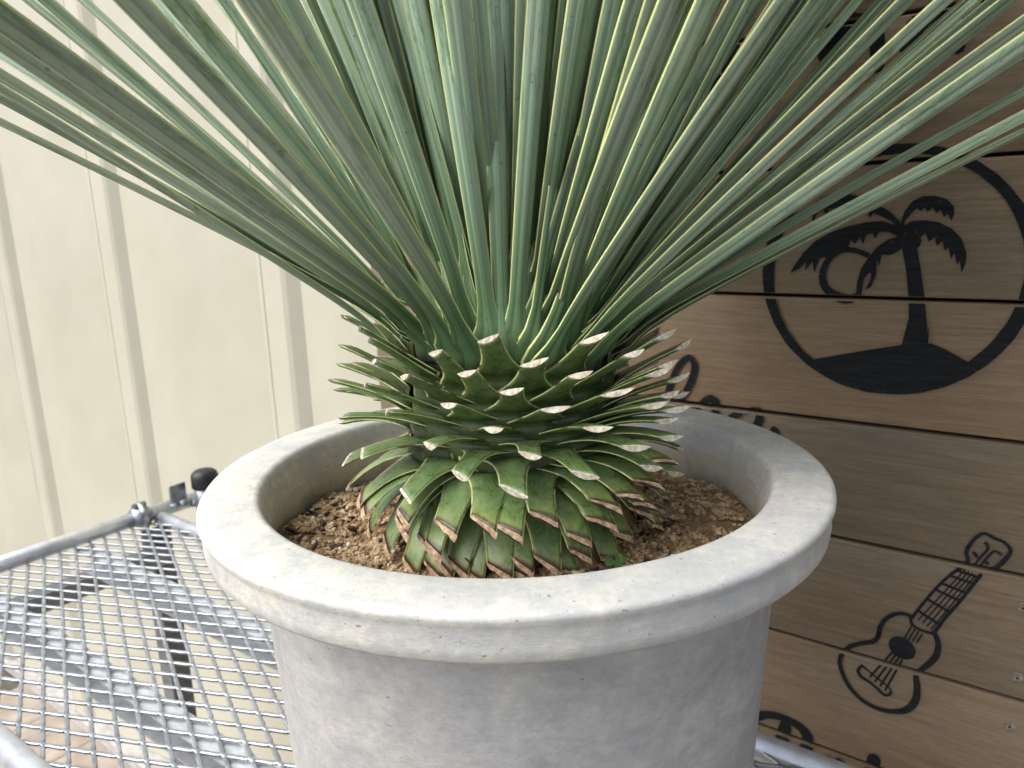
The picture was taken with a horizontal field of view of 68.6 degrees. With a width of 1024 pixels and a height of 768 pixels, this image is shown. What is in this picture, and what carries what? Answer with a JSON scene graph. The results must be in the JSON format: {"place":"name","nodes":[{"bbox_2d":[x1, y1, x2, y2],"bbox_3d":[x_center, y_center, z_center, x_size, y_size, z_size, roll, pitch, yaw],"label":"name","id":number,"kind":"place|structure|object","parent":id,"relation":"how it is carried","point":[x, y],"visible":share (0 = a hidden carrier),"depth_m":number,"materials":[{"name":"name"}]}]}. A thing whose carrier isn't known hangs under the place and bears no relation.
{"place":"outdoors","nodes":[
{"label":"outdoors","id":0,"kind":"place"},
{"bbox_2d":[0,669,130,767],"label":"ground","id":1,"kind":"structure","parent":0,"point":[78,759],"depth_m":2.79,"materials":[{"name":"beige concrete"}]},
{"bbox_2d":[0,0,382,767],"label":"shed wall","id":2,"kind":"structure","parent":1,"relation":"on","point":[150,350],"depth_m":2.10,"materials":[{"name":"beige metal"}]},
{"bbox_2d":[0,467,856,767],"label":"table","id":3,"kind":"object","parent":1,"relation":"on","point":[178,729],"visible":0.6,"depth_m":1.17,"materials":[{"name":"metal"}]},
{"bbox_2d":[196,404,836,767],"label":"plant pot","id":4,"kind":"object","parent":3,"relation":"on","point":[658,663],"visible":0.71,"depth_m":0.46,"materials":[{"name":"concrete"}]},
{"bbox_2d":[279,471,752,578],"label":"soil","id":5,"kind":"structure","parent":4,"relation":"in","point":[690,524],"depth_m":0.62,"materials":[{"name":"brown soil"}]},
{"bbox_2d":[283,472,720,573],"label":"pumice bits","id":6,"kind":"object","parent":5,"relation":"on","point":[349,506],"visible":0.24,"depth_m":0.64,"materials":[{"name":"beige stone"}]},
{"bbox_2d":[0,0,1023,577],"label":"yucca plant","id":7,"kind":"object","parent":5,"relation":"on","point":[530,180],"visible":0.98,"depth_m":0.50,"materials":[{"name":"green plant"}]},
{"bbox_2d":[284,479,740,577],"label":"bark chips","id":8,"kind":"object","parent":5,"relation":"on","point":[354,528],"visible":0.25,"depth_m":0.62,"materials":[{"name":"brown wood"}]},
{"bbox_2d":[604,552,626,567],"bbox_3d":[0.074,0.134,0.533,0.018,0.025,0.014,-7,13,-23],"label":"clover seedling","id":9,"kind":"object","parent":5,"relation":"on","point":[620,558],"visible":0.67,"depth_m":0.53,"materials":[{"name":"green plant"}]},
{"bbox_2d":[370,0,1023,767],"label":"wooden wall","id":10,"kind":"structure","parent":1,"relation":"on","point":[872,362],"depth_m":0.84,"materials":[{"name":"brown wood"}]}
]}

